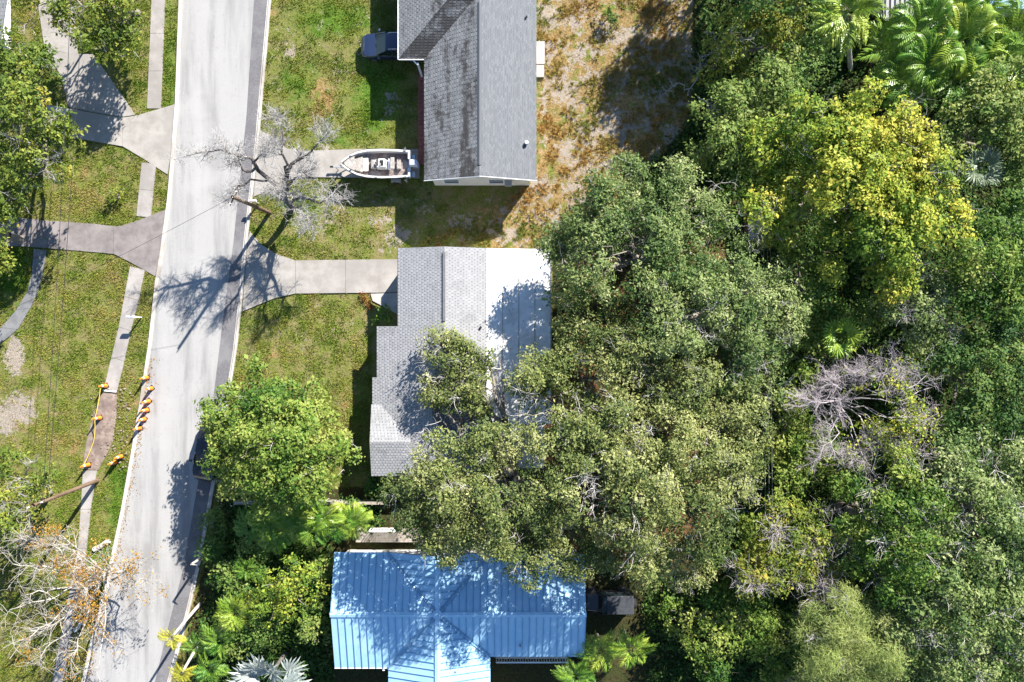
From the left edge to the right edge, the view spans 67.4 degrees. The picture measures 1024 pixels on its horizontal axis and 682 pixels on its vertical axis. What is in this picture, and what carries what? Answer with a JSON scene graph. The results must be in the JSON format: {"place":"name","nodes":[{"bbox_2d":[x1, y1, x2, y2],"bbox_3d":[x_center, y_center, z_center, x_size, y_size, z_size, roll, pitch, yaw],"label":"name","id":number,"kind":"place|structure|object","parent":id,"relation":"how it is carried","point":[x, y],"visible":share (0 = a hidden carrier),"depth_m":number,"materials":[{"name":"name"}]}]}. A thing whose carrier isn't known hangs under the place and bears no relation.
{"place":"outdoors","nodes":[
{"label":"outdoors","id":0,"kind":"place"},
{"bbox_2d":[46,0,82,498],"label":"power cable","id":1,"kind":"object","parent":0,"point":[66,248],"visible":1,"depth_m":52.19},
{"bbox_2d":[0,210,164,275],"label":"driveway","id":2,"kind":"structure","parent":0,"point":[89,237],"depth_m":59.95,"materials":[{"name":"concrete"}]},
{"bbox_2d":[38,0,174,173],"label":"driveway","id":3,"kind":"structure","parent":0,"point":[147,136],"depth_m":59.95,"materials":[{"name":"concrete"}]},
{"bbox_2d":[52,0,164,681],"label":"sidewalk","id":4,"kind":"structure","parent":0,"point":[144,206],"depth_m":59.96,"materials":[{"name":"concrete"}]},
{"bbox_2d":[85,0,253,681],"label":"road","id":5,"kind":"structure","parent":0,"point":[216,36],"depth_m":59.97,"materials":[{"name":"asphalt"}]},
{"bbox_2d":[189,421,222,481],"bbox_3d":[-23.453,8.515,59.188,2.300,1.565,4.630,10,90,0],"label":"parked car","id":6,"kind":"object","parent":5,"relation":"on","point":[201,444],"visible":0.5,"depth_m":58.70,"materials":[{"name":"black paint"}]},
{"bbox_2d":[242,232,396,310],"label":"driveway","id":7,"kind":"structure","parent":0,"point":[270,275],"depth_m":59.95,"materials":[{"name":"concrete"}]},
{"bbox_2d":[253,130,419,196],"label":"driveway","id":8,"kind":"structure","parent":0,"point":[331,158],"depth_m":59.95,"materials":[{"name":"concrete"}]},
{"bbox_2d":[330,148,411,182],"bbox_3d":[-10.925,-13.500,59.224,6.350,1.551,2.530,0,90,0],"label":"trailer","id":9,"kind":"object","parent":8,"relation":"on","point":[392,180],"visible":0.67,"depth_m":59.47,"materials":[{"name":"grey metal"}]},
{"bbox_2d":[341,148,418,178],"bbox_3d":[-10.061,-13.500,58.750,5.861,1.800,2.340,0,90,0],"label":"boat","id":10,"kind":"object","parent":9,"relation":"on","point":[381,163],"visible":1,"depth_m":58.61,"materials":[{"name":"white plastic"}]},
{"bbox_2d":[0,0,1023,681],"bbox_3d":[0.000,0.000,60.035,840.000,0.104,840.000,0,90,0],"label":"ground","id":11,"kind":"structure","parent":0,"point":[464,206],"depth_m":60.03,"materials":[{"name":"plant"}]},
{"bbox_2d":[0,0,10,48],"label":"house","id":12,"kind":"structure","parent":11,"relation":"on","point":[5,13],"depth_m":56.98,"materials":[{"name":"grey"}]},
{"bbox_2d":[0,175,23,283],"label":"leafy tree","id":13,"kind":"object","parent":11,"relation":"on","point":[5,233],"visible":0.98,"depth_m":54.74,"materials":[{"name":"green plant"}]},
{"bbox_2d":[0,249,46,343],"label":"garden path","id":14,"kind":"structure","parent":11,"relation":"on","point":[16,318],"depth_m":59.95,"materials":[{"name":"concrete"}]},
{"bbox_2d":[0,444,61,563],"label":"leafy tree","id":15,"kind":"object","parent":11,"relation":"on","point":[35,492],"visible":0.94,"depth_m":55.47,"materials":[{"name":"green plant"}]},
{"bbox_2d":[0,19,89,228],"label":"leafy tree","id":16,"kind":"object","parent":11,"relation":"on","point":[54,126],"visible":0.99,"depth_m":53.21,"materials":[{"name":"green plant"}]},
{"bbox_2d":[27,478,99,507],"bbox_3d":[-32.262,10.946,56.001,1.082,8.608,0.480,-16,90,0],"label":"utility pole","id":17,"kind":"object","parent":11,"relation":"on","point":[92,482],"visible":1,"depth_m":55.55,"materials":[{"name":"brown wood"}]},
{"bbox_2d":[42,0,70,500],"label":"power cable","id":18,"kind":"object","parent":17,"relation":"attached to","point":[58,249],"visible":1,"depth_m":52.19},
{"bbox_2d":[6,0,147,65],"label":"leafy tree","id":19,"kind":"object","parent":11,"relation":"on","point":[120,34],"visible":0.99,"depth_m":55.00,"materials":[{"name":"green plant"}]},
{"bbox_2d":[0,517,169,681],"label":"dying tree","id":20,"kind":"object","parent":11,"relation":"on","point":[101,574],"visible":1,"depth_m":54.75,"materials":[{"name":"beige plant"}]},
{"bbox_2d":[83,392,116,469],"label":"dug dirt","id":21,"kind":"structure","parent":11,"relation":"on","point":[106,402],"depth_m":59.95,"materials":[{"name":"soil"}]},
{"bbox_2d":[81,0,182,681],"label":"kerb","id":22,"kind":"structure","parent":11,"relation":"on","point":[129,471],"depth_m":59.89,"materials":[{"name":"concrete"}]},
{"bbox_2d":[157,602,200,650],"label":"palm","id":23,"kind":"object","parent":11,"relation":"on","point":[179,637],"visible":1,"depth_m":54.80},
{"bbox_2d":[168,646,197,681],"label":"palm","id":24,"kind":"object","parent":11,"relation":"on","point":[183,671],"visible":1,"depth_m":55.36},
{"bbox_2d":[155,0,266,681],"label":"asphalt gutter","id":25,"kind":"object","parent":11,"relation":"on","point":[222,377],"visible":0.77,"depth_m":59.97,"materials":[{"name":"asphalt"}]},
{"bbox_2d":[191,649,230,681],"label":"palm","id":26,"kind":"object","parent":11,"relation":"on","point":[214,666],"visible":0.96,"depth_m":57.21,"materials":[{"name":"green plant"}]},
{"bbox_2d":[193,503,232,542],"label":"shrub","id":27,"kind":"object","parent":11,"relation":"on","point":[210,513],"visible":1,"depth_m":58.18,"materials":[{"name":"green plant"}]},
{"bbox_2d":[167,0,268,681],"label":"kerb gutter","id":28,"kind":"object","parent":11,"relation":"on","point":[237,310],"visible":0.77,"depth_m":59.95,"materials":[{"name":"concrete"}]},
{"bbox_2d":[168,0,270,681],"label":"kerb","id":29,"kind":"structure","parent":11,"relation":"on","point":[241,292],"depth_m":59.87,"materials":[{"name":"concrete"}]},
{"bbox_2d":[198,621,240,661],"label":"palm","id":30,"kind":"object","parent":11,"relation":"on","point":[225,636],"visible":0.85,"depth_m":57.38,"materials":[{"name":"green plant"}]},
{"bbox_2d":[194,532,256,603],"bbox_3d":[-21.677,17.384,58.494,3.275,3.435,6.738,-28,90,0],"label":"shrub","id":31,"kind":"object","parent":11,"relation":"on","point":[225,576],"visible":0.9,"depth_m":57.88,"materials":[{"name":"green plant"}]},
{"bbox_2d":[213,590,256,633],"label":"palm","id":32,"kind":"object","parent":11,"relation":"on","point":[240,607],"visible":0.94,"depth_m":56.37,"materials":[{"name":"green plant"}]},
{"bbox_2d":[231,554,258,580],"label":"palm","id":33,"kind":"object","parent":11,"relation":"on","point":[243,564],"visible":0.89,"depth_m":57.23,"materials":[{"name":"green plant"}]},
{"bbox_2d":[0,0,498,681],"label":"grass","id":34,"kind":"structure","parent":11,"relation":"on","point":[144,298],"depth_m":59.99,"materials":[{"name":"plant"}]},
{"bbox_2d":[232,506,270,544],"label":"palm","id":35,"kind":"object","parent":11,"relation":"on","point":[241,528],"visible":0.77,"depth_m":56.26,"materials":[{"name":"green plant"}]},
{"bbox_2d":[222,600,283,661],"bbox_3d":[-19.367,21.923,58.141,5.391,4.128,3.133,-43,90,0],"label":"shrub","id":36,"kind":"object","parent":11,"relation":"on","point":[260,634],"visible":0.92,"depth_m":57.23,"materials":[{"name":"green plant"}]},
{"bbox_2d":[233,532,273,571],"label":"shrub","id":37,"kind":"object","parent":11,"relation":"on","point":[262,555],"visible":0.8,"depth_m":57.30,"materials":[{"name":"green plant"}]},
{"bbox_2d":[162,102,357,240],"bbox_3d":[-17.355,-11.619,55.495,13.622,9.127,9.579,0,90,0],"label":"bare tree","id":38,"kind":"object","parent":11,"relation":"on","point":[281,189],"visible":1,"depth_m":53.26,"materials":[{"name":"grey plant"}]},
{"bbox_2d":[245,502,289,541],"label":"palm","id":39,"kind":"object","parent":11,"relation":"on","point":[267,536],"visible":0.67,"depth_m":55.79,"materials":[{"name":"green plant"}]},
{"bbox_2d":[227,651,311,681],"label":"palm","id":40,"kind":"object","parent":11,"relation":"on","point":[248,672],"visible":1,"depth_m":54.87,"materials":[{"name":"silver plant"}]},
{"bbox_2d":[255,519,291,555],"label":"palm","id":41,"kind":"object","parent":11,"relation":"on","point":[267,543],"visible":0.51,"depth_m":56.78,"materials":[{"name":"green plant"}]},
{"bbox_2d":[0,260,549,681],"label":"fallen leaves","id":42,"kind":"object","parent":11,"relation":"on","point":[129,510],"visible":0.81,"depth_m":59.94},
{"bbox_2d":[192,351,365,523],"bbox_3d":[-17.238,6.855,55.353,10.984,9.789,11.912,-34,90,0],"label":"leafy tree","id":43,"kind":"object","parent":11,"relation":"on","point":[250,460],"visible":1,"depth_m":53.34,"materials":[{"name":"green plant"}]},
{"bbox_2d":[261,513,296,548],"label":"palm","id":44,"kind":"object","parent":11,"relation":"on","point":[286,526],"visible":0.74,"depth_m":56.09,"materials":[{"name":"green plant"}]},
{"bbox_2d":[246,552,332,629],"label":"leafy tree","id":45,"kind":"object","parent":11,"relation":"on","point":[289,584],"visible":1,"depth_m":55.40,"materials":[{"name":"green plant"}]},
{"bbox_2d":[276,506,315,543],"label":"palm","id":46,"kind":"object","parent":11,"relation":"on","point":[290,535],"visible":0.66,"depth_m":56.02,"materials":[{"name":"green plant"}]},
{"bbox_2d":[234,498,387,504],"bbox_3d":[-15.450,12.365,59.275,11.600,1.450,0.210,0,90,0],"label":"fence","id":47,"kind":"object","parent":11,"relation":"on","point":[329,502],"visible":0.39,"depth_m":58.55,"materials":[{"name":"grey wood"}]},
{"bbox_2d":[290,510,335,546],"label":"palm","id":48,"kind":"object","parent":11,"relation":"on","point":[304,533],"visible":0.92,"depth_m":56.05,"materials":[{"name":"green plant"}]},
{"bbox_2d":[294,612,332,646],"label":"shrub","id":49,"kind":"object","parent":11,"relation":"on","point":[301,634],"visible":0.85,"depth_m":57.18,"materials":[{"name":"green plant"}]},
{"bbox_2d":[297,542,336,627],"bbox_3d":[-14.636,18.473,58.383,3.036,3.721,6.461,0,90,0],"label":"shrub","id":50,"kind":"object","parent":11,"relation":"on","point":[320,607],"visible":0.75,"depth_m":57.63,"materials":[{"name":"green plant"}]},
{"bbox_2d":[298,494,345,537],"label":"palm","id":51,"kind":"object","parent":11,"relation":"on","point":[311,508],"visible":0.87,"depth_m":55.55,"materials":[{"name":"green plant"}]},
{"bbox_2d":[319,505,363,544],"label":"palm","id":52,"kind":"object","parent":11,"relation":"on","point":[336,534],"visible":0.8,"depth_m":56.05,"materials":[{"name":"green plant"}]},
{"bbox_2d":[337,501,373,540],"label":"palm","id":53,"kind":"object","parent":11,"relation":"on","point":[368,516],"visible":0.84,"depth_m":56.14,"materials":[{"name":"green plant"}]},
{"bbox_2d":[343,472,389,531],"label":"shrub","id":54,"kind":"object","parent":11,"relation":"on","point":[372,486],"visible":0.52,"depth_m":58.51,"materials":[{"name":"green plant"}]},
{"bbox_2d":[371,293,396,313],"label":"entry path","id":55,"kind":"structure","parent":11,"relation":"on","point":[389,299],"depth_m":59.95,"materials":[{"name":"concrete"}]},
{"bbox_2d":[361,29,412,61],"bbox_3d":[-9.315,-22.750,59.081,4.730,1.839,2.360,0,90,0],"label":"parked car","id":56,"kind":"object","parent":11,"relation":"on","point":[376,47],"visible":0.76,"depth_m":58.91,"materials":[{"name":"blue paint"}]},
{"bbox_2d":[356,527,422,541],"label":"deck","id":57,"kind":"structure","parent":11,"relation":"on","point":[381,534],"depth_m":59.50,"materials":[{"name":"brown wood"}]},
{"bbox_2d":[418,70,423,164],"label":"brick walk","id":58,"kind":"structure","parent":11,"relation":"on","point":[420,119],"depth_m":59.94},
{"bbox_2d":[172,0,694,677],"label":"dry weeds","id":59,"kind":"object","parent":11,"relation":"on","point":[484,230],"visible":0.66,"depth_m":60.00,"materials":[{"name":"beige plant"}]},
{"bbox_2d":[330,550,586,681],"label":"house","id":60,"kind":"structure","parent":11,"relation":"on","point":[405,615],"depth_m":56.36,"materials":[{"name":"blue metal"}]},
{"bbox_2d":[370,246,550,475],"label":"house","id":61,"kind":"structure","parent":11,"relation":"on","point":[449,287],"depth_m":56.64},
{"bbox_2d":[398,0,536,184],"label":"house","id":62,"kind":"structure","parent":11,"relation":"on","point":[478,57],"depth_m":56.21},
{"bbox_2d":[536,41,544,77],"bbox_3d":[2.225,-21.949,59.949,0.642,0.342,2.779,0,90,0],"label":"concrete step","id":63,"kind":"object","parent":11,"relation":"on","point":[540,54],"visible":1,"depth_m":59.78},
{"bbox_2d":[371,321,717,596],"bbox_3d":[0.436,11.258,53.606,26.982,13.314,14.280,43,90,0],"label":"oak tree","id":64,"kind":"object","parent":11,"relation":"on","point":[443,474],"visible":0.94,"depth_m":50.30,"materials":[{"name":"green plant"}]},
{"bbox_2d":[419,0,701,248],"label":"dry tufts","id":65,"kind":"object","parent":11,"relation":"on","point":[635,72],"visible":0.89,"depth_m":59.96,"materials":[{"name":"brown plant"}]},
{"bbox_2d":[550,655,595,681],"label":"palm","id":66,"kind":"object","parent":11,"relation":"on","point":[563,671],"visible":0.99,"depth_m":57.04,"materials":[{"name":"green plant"}]},
{"bbox_2d":[573,628,628,672],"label":"palm","id":67,"kind":"object","parent":11,"relation":"on","point":[599,643],"visible":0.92,"depth_m":56.71,"materials":[{"name":"green plant"}]},
{"bbox_2d":[187,0,1023,681],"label":"undergrowth","id":68,"kind":"object","parent":11,"relation":"on","point":[325,666],"visible":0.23,"depth_m":59.63,"materials":[{"name":"green plant"}]},
{"bbox_2d":[585,586,636,616],"bbox_3d":[7.465,20.050,59.075,4.130,1.850,1.980,0,90,0],"label":"parked car","id":69,"kind":"object","parent":11,"relation":"on","point":[619,600],"visible":0.81,"depth_m":58.50,"materials":[{"name":"black paint"}]},
{"bbox_2d":[602,625,657,669],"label":"palm","id":70,"kind":"object","parent":11,"relation":"on","point":[620,643],"visible":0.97,"depth_m":56.32,"materials":[{"name":"green plant"}]},
{"bbox_2d":[501,342,773,570],"bbox_3d":[7.438,8.476,53.208,19.466,14.237,11.837,20,90,0],"label":"oak tree","id":71,"kind":"object","parent":11,"relation":"on","point":[621,462],"visible":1,"depth_m":48.83,"materials":[{"name":"green plant"}]},
{"bbox_2d":[532,148,749,313],"bbox_3d":[8.645,-7.646,53.923,14.632,12.577,11.628,0,90,0],"label":"oak tree","id":72,"kind":"object","parent":11,"relation":"on","point":[623,246],"visible":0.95,"depth_m":50.40,"materials":[{"name":"green plant"}]},
{"bbox_2d":[528,274,794,458],"bbox_3d":[9.839,2.427,54.053,17.298,12.460,9.626,25,90,0],"label":"oak tree","id":73,"kind":"object","parent":11,"relation":"on","point":[597,350],"visible":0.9,"depth_m":50.38,"materials":[{"name":"green plant"}]},
{"bbox_2d":[630,223,811,413],"bbox_3d":[13.973,-1.576,53.642,12.806,13.297,13.041,0,90,0],"label":"oak tree","id":74,"kind":"object","parent":11,"relation":"on","point":[714,308],"visible":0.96,"depth_m":49.61,"materials":[{"name":"green plant"}]},
{"bbox_2d":[657,566,833,681],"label":"leafy tree","id":75,"kind":"object","parent":11,"relation":"on","point":[763,629],"visible":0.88,"depth_m":55.52,"materials":[{"name":"green plant"}]},
{"bbox_2d":[691,0,808,90],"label":"leafy tree","id":76,"kind":"object","parent":11,"relation":"on","point":[732,56],"visible":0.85,"depth_m":54.36,"materials":[{"name":"green plant"}]},
{"bbox_2d":[684,33,827,187],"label":"leafy tree","id":77,"kind":"object","parent":11,"relation":"on","point":[783,81],"visible":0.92,"depth_m":53.80,"materials":[{"name":"green plant"}]},
{"bbox_2d":[730,0,796,28],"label":"leafy tree","id":78,"kind":"object","parent":11,"relation":"on","point":[748,8],"visible":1,"depth_m":52.48,"materials":[{"name":"green plant"}]},
{"bbox_2d":[720,486,856,616],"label":"leafy tree","id":79,"kind":"object","parent":11,"relation":"on","point":[796,551],"visible":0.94,"depth_m":53.21,"materials":[{"name":"green plant"}]},
{"bbox_2d":[762,381,821,465],"bbox_3d":[20.711,6.097,57.613,4.692,5.298,6.486,0,90,0],"label":"bush","id":80,"kind":"object","parent":11,"relation":"on","point":[791,415],"visible":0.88,"depth_m":56.14,"materials":[{"name":"green plant"}]},
{"bbox_2d":[766,319,830,391],"bbox_3d":[20.771,0.865,57.365,4.779,5.717,4.613,32,90,0],"label":"bush","id":81,"kind":"object","parent":11,"relation":"on","point":[806,374],"visible":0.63,"depth_m":55.58,"materials":[{"name":"green plant"}]},
{"bbox_2d":[776,232,845,329],"bbox_3d":[21.529,-4.321,56.732,4.899,7.163,7.134,0,90,0],"label":"bush","id":82,"kind":"object","parent":11,"relation":"on","point":[812,283],"visible":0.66,"depth_m":54.81,"materials":[{"name":"green plant"}]},
{"bbox_2d":[769,414,878,502],"bbox_3d":[22.690,8.755,57.543,7.648,5.333,6.629,0,90,0],"label":"bush","id":83,"kind":"object","parent":11,"relation":"on","point":[800,462],"visible":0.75,"depth_m":56.01,"materials":[{"name":"green plant"}]},
{"bbox_2d":[770,578,912,681],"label":"feathery tree","id":84,"kind":"object","parent":11,"relation":"on","point":[837,662],"visible":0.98,"depth_m":51.26,"materials":[{"name":"green plant"}]},
{"bbox_2d":[820,313,863,358],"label":"palm","id":85,"kind":"object","parent":11,"relation":"on","point":[847,325],"visible":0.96,"depth_m":54.47,"materials":[{"name":"green plant"}]},
{"bbox_2d":[801,290,888,361],"bbox_3d":[24.145,-1.513,56.993,5.890,6.436,4.887,-35,90,0],"label":"bush","id":86,"kind":"object","parent":11,"relation":"on","point":[858,318],"visible":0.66,"depth_m":54.98,"materials":[{"name":"green plant"}]},
{"bbox_2d":[801,0,890,72],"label":"palm","id":87,"kind":"object","parent":11,"relation":"on","point":[846,29],"visible":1,"depth_m":53.37,"materials":[{"name":"plant"}]},
{"bbox_2d":[733,73,978,307],"bbox_3d":[23.205,-10.105,53.788,17.725,12.898,13.059,30,90,0],"label":"yellow green tree","id":88,"kind":"object","parent":11,"relation":"on","point":[885,185],"visible":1,"depth_m":49.85,"materials":[{"name":"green plant"}]},
{"bbox_2d":[781,336,948,485],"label":"dead tree","id":89,"kind":"object","parent":11,"relation":"on","point":[877,422],"visible":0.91,"depth_m":54.61,"materials":[{"name":"wood"}]},
{"bbox_2d":[852,8,928,89],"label":"palm","id":90,"kind":"object","parent":11,"relation":"on","point":[880,43],"visible":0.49,"depth_m":55.65,"materials":[{"name":"green plant"}]},
{"bbox_2d":[871,0,914,18],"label":"house","id":91,"kind":"structure","parent":11,"relation":"on","point":[890,4],"depth_m":56.93,"materials":[{"name":"grey metal"}]},
{"bbox_2d":[827,438,970,612],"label":"oak tree","id":92,"kind":"object","parent":11,"relation":"on","point":[875,541],"visible":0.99,"depth_m":51.13,"materials":[{"name":"green plant"}]},
{"bbox_2d":[873,40,948,112],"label":"palm","id":93,"kind":"object","parent":11,"relation":"on","point":[894,73],"visible":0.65,"depth_m":55.96,"materials":[{"name":"green plant"}]},
{"bbox_2d":[866,262,965,366],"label":"leafy tree","id":94,"kind":"object","parent":11,"relation":"on","point":[921,309],"visible":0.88,"depth_m":53.64,"materials":[{"name":"green plant"}]},
{"bbox_2d":[883,0,957,63],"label":"palm","id":95,"kind":"object","parent":11,"relation":"on","point":[916,8],"visible":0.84,"depth_m":54.59,"materials":[{"name":"green plant"}]},
{"bbox_2d":[891,25,965,95],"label":"palm","id":96,"kind":"object","parent":11,"relation":"on","point":[932,41],"visible":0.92,"depth_m":55.00,"materials":[{"name":"green plant"}]},
{"bbox_2d":[870,549,1023,681],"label":"oak tree","id":97,"kind":"object","parent":11,"relation":"on","point":[965,600],"visible":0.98,"depth_m":50.63,"materials":[{"name":"green plant"}]},
{"bbox_2d":[910,0,985,42],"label":"palm","id":98,"kind":"object","parent":11,"relation":"on","point":[926,9],"visible":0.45,"depth_m":54.56,"materials":[{"name":"green plant"}]},
{"bbox_2d":[916,36,995,116],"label":"palm","id":99,"kind":"object","parent":11,"relation":"on","point":[974,51],"visible":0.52,"depth_m":55.44,"materials":[{"name":"green plant"}]},
{"bbox_2d":[896,424,1023,594],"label":"oak tree","id":100,"kind":"object","parent":11,"relation":"on","point":[993,491],"visible":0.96,"depth_m":50.45,"materials":[{"name":"green plant"}]},
{"bbox_2d":[931,0,1000,80],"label":"palm","id":101,"kind":"object","parent":11,"relation":"on","point":[963,69],"visible":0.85,"depth_m":54.40,"materials":[{"name":"green plant"}]},
{"bbox_2d":[929,146,1006,187],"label":"palm","id":102,"kind":"object","parent":11,"relation":"on","point":[993,174],"visible":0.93,"depth_m":52.94,"materials":[{"name":"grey plant"}]},
{"bbox_2d":[925,309,1023,470],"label":"leafy tree","id":103,"kind":"object","parent":11,"relation":"on","point":[988,389],"visible":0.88,"depth_m":54.11,"materials":[{"name":"green plant"}]},
{"bbox_2d":[930,185,1023,331],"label":"leafy tree","id":104,"kind":"object","parent":11,"relation":"on","point":[968,270],"visible":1,"depth_m":52.34,"materials":[{"name":"green plant"}]},
{"bbox_2d":[932,51,1023,188],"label":"leafy tree","id":105,"kind":"object","parent":11,"relation":"on","point":[999,122],"visible":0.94,"depth_m":52.60,"materials":[{"name":"green plant"}]},
{"bbox_2d":[947,0,1014,47],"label":"palm","id":106,"kind":"object","parent":11,"relation":"on","point":[994,6],"visible":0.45,"depth_m":54.41,"materials":[{"name":"green plant"}]},
{"bbox_2d":[954,17,1023,93],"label":"palm","id":107,"kind":"object","parent":11,"relation":"on","point":[994,40],"visible":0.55,"depth_m":54.57,"materials":[{"name":"green plant"}]},
{"bbox_2d":[983,29,1023,96],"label":"palm","id":108,"kind":"object","parent":11,"relation":"on","point":[1005,40],"visible":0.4,"depth_m":54.74,"materials":[{"name":"green plant"}]},
{"bbox_2d":[984,0,1023,66],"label":"palm","id":109,"kind":"object","parent":11,"relation":"on","point":[1012,14],"visible":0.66,"depth_m":54.41,"materials":[{"name":"green plant"}]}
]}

